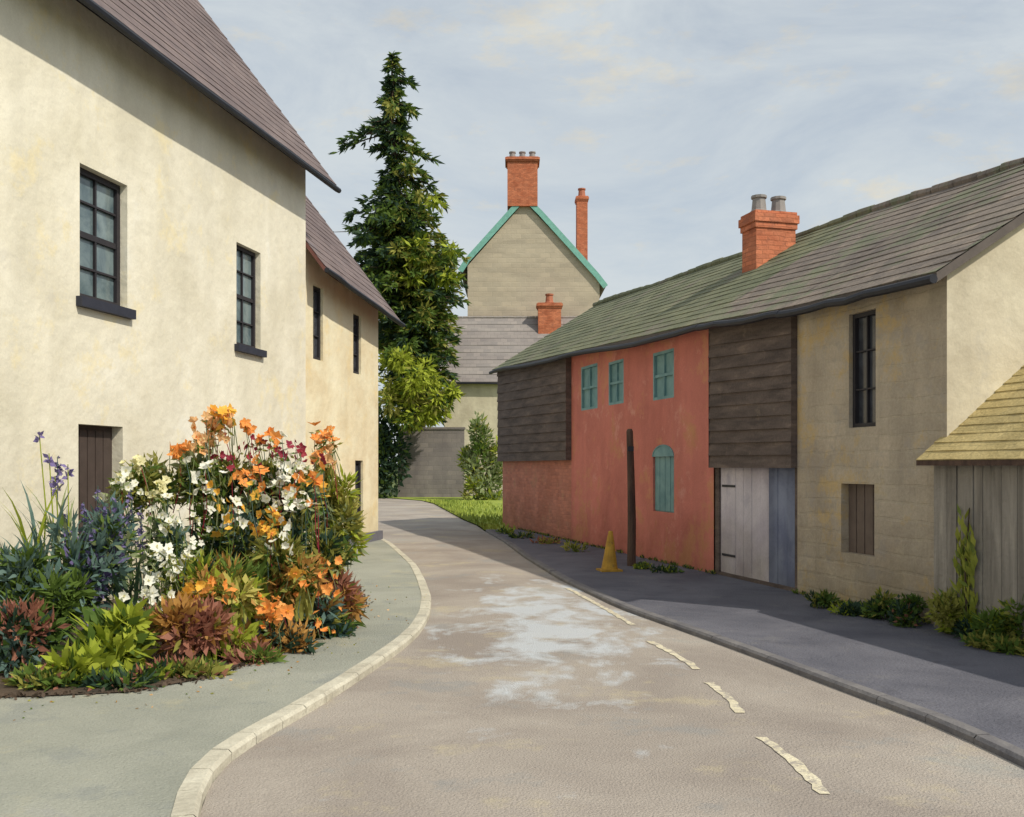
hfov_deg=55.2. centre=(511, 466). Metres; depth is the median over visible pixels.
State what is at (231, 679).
fallen leaves
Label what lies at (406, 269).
conifer tree
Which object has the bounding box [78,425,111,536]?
door
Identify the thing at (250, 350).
casement window sill
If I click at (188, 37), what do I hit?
roof
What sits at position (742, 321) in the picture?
roof gutter
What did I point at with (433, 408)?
broadleaf tree
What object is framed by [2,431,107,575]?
iris plant
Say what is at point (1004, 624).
shrub
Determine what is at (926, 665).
pavement
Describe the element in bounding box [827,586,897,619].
shrub
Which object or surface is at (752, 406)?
weatherboards
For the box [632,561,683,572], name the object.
wall weeds
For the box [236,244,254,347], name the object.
casement window
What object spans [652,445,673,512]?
arched shutter
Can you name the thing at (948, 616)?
shrub
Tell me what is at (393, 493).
ground
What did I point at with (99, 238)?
sash window
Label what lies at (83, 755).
pavement
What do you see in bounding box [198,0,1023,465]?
sky
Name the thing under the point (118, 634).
hosta plant
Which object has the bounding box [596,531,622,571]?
traffic cone
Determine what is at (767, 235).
chimney
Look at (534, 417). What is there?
boarded barn
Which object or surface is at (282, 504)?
rose bush
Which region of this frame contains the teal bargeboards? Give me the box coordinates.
[458,206,607,287]
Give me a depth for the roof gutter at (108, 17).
13.00 m
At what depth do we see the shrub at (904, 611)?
10.14 m
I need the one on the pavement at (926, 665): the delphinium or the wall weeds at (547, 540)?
the wall weeds at (547, 540)
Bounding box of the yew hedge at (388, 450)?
[378,396,412,498]
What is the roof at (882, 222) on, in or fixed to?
on the walls at (718, 571)
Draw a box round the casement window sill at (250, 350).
[234,344,266,357]
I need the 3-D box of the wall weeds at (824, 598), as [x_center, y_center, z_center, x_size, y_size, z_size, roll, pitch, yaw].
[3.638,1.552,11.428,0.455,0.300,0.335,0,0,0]
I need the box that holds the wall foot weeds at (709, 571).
[518,528,930,623]
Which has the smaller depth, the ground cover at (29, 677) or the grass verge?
the ground cover at (29, 677)
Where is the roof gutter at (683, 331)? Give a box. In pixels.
[557,324,698,358]
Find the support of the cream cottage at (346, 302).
on the pavement at (83, 755)
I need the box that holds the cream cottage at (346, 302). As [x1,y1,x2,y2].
[306,196,405,544]
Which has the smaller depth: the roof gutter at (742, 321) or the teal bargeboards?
the roof gutter at (742, 321)
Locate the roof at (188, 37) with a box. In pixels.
[76,0,335,191]
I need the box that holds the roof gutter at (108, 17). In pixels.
[78,0,340,192]
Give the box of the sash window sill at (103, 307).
[76,296,135,319]
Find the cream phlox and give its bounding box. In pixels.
[93,450,189,626]
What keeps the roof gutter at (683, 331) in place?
attached to the roof at (698, 294)
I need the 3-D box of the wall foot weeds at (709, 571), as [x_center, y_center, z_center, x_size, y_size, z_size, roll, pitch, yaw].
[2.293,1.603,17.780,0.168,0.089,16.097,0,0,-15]
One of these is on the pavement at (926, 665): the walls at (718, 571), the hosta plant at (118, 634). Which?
the walls at (718, 571)
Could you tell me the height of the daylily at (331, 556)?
1.131 m
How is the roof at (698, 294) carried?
on the walls at (678, 424)
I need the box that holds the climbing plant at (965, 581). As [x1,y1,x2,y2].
[949,504,977,636]
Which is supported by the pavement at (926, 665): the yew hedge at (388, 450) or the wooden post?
the wooden post
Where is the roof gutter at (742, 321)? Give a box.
[694,310,780,330]
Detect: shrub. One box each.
[0,535,100,677]
[293,421,374,575]
[293,565,370,639]
[455,411,502,499]
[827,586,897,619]
[884,593,927,627]
[921,587,993,637]
[959,594,1023,655]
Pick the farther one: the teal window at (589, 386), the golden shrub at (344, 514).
the teal window at (589, 386)
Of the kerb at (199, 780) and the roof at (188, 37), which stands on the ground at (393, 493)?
the kerb at (199, 780)
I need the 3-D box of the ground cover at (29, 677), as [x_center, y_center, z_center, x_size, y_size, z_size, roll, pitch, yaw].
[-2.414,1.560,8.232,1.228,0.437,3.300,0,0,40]
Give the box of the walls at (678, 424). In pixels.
[571,329,713,572]
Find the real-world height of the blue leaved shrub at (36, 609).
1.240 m
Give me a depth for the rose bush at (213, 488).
9.58 m
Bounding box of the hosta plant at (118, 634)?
[34,594,161,686]
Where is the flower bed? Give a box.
[0,584,373,699]
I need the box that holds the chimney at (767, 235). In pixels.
[738,194,799,272]
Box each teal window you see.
[581,363,597,410]
[609,358,623,404]
[653,348,673,400]
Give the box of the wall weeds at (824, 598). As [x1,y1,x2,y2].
[803,588,839,607]
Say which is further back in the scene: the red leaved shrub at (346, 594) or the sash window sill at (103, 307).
the sash window sill at (103, 307)
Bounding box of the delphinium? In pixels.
[36,456,155,645]
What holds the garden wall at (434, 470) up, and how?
on the grass verge
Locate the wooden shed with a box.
[916,365,1023,639]
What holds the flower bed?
on the pavement at (83, 755)
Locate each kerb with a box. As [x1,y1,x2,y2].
[171,538,430,816]
[486,529,1023,767]
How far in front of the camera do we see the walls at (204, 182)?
12.46 m
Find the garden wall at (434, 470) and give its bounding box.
[398,427,464,496]
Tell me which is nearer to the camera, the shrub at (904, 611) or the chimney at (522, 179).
the shrub at (904, 611)
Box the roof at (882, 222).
[700,171,980,327]
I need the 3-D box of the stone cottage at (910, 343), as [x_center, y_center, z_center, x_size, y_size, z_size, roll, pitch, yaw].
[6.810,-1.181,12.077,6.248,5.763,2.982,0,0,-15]
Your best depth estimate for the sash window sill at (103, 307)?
11.79 m
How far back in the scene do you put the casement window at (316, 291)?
18.75 m
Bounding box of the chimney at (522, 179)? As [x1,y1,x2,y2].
[505,151,539,210]
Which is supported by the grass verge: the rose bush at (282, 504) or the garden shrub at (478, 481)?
the garden shrub at (478, 481)
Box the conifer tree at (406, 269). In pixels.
[328,52,471,426]
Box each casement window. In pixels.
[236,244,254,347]
[313,286,319,359]
[353,314,358,373]
[355,460,360,516]
[853,309,875,427]
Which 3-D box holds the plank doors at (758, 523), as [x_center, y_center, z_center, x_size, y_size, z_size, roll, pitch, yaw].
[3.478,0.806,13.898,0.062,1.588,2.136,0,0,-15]
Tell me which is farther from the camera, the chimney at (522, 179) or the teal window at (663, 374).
the chimney at (522, 179)
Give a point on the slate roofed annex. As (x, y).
(487, 345)
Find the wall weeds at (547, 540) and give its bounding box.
[496,525,588,551]
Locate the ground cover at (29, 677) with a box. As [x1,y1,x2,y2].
[0,612,359,692]
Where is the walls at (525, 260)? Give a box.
[468,207,599,317]
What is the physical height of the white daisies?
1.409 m
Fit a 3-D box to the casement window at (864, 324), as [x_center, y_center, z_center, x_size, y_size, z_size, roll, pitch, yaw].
[4.163,-1.130,11.442,0.070,1.367,0.534,0,0,-15]
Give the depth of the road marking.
6.66 m
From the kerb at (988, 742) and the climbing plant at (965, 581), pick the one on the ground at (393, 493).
the kerb at (988, 742)
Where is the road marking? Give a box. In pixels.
[566,588,829,793]
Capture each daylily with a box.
[106,542,305,611]
[243,522,361,649]
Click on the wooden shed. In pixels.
(975, 459)
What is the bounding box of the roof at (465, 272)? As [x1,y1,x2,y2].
[460,210,604,296]
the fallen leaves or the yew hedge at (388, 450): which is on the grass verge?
the yew hedge at (388, 450)
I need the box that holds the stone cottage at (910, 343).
[775,157,1023,623]
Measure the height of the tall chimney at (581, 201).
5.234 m
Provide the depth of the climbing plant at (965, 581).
9.47 m
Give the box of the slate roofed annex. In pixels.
[440,293,576,495]
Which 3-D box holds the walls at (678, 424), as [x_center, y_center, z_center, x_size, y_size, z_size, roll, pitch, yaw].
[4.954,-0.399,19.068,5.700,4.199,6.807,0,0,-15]
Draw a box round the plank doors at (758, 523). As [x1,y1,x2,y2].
[721,468,794,587]
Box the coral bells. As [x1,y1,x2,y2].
[144,564,270,659]
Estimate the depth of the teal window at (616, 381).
19.08 m
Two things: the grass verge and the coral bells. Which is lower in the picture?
the coral bells
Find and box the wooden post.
[626,429,635,565]
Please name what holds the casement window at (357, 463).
in the cream cottage at (346, 302)
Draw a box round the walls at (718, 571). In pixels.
[715,468,796,590]
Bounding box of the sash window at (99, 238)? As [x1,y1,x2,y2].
[80,167,119,305]
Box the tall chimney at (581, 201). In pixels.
[575,188,588,260]
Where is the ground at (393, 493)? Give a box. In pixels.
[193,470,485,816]
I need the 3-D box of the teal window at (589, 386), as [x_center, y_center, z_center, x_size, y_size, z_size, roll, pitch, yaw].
[1.648,-1.652,20.497,0.070,0.948,1.028,0,0,-15]
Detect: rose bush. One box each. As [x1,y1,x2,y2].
[167,403,264,566]
[232,427,328,625]
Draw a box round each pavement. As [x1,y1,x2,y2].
[0,540,420,816]
[490,529,1023,748]
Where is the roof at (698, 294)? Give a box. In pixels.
[562,204,874,357]
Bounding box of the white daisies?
[118,493,227,656]
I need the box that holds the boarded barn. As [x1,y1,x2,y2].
[489,271,714,540]
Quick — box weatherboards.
[708,316,796,467]
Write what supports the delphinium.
on the flower bed
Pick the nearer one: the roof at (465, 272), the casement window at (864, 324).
the casement window at (864, 324)
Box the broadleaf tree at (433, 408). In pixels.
[378,336,466,434]
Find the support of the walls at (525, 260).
on the ground at (393, 493)
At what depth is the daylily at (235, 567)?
8.64 m
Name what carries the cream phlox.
on the flower bed
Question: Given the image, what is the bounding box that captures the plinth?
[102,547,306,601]
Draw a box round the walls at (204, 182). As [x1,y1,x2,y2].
[0,0,305,584]
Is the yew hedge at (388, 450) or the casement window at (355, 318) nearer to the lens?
the casement window at (355, 318)
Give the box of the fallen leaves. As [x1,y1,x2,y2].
[13,583,426,720]

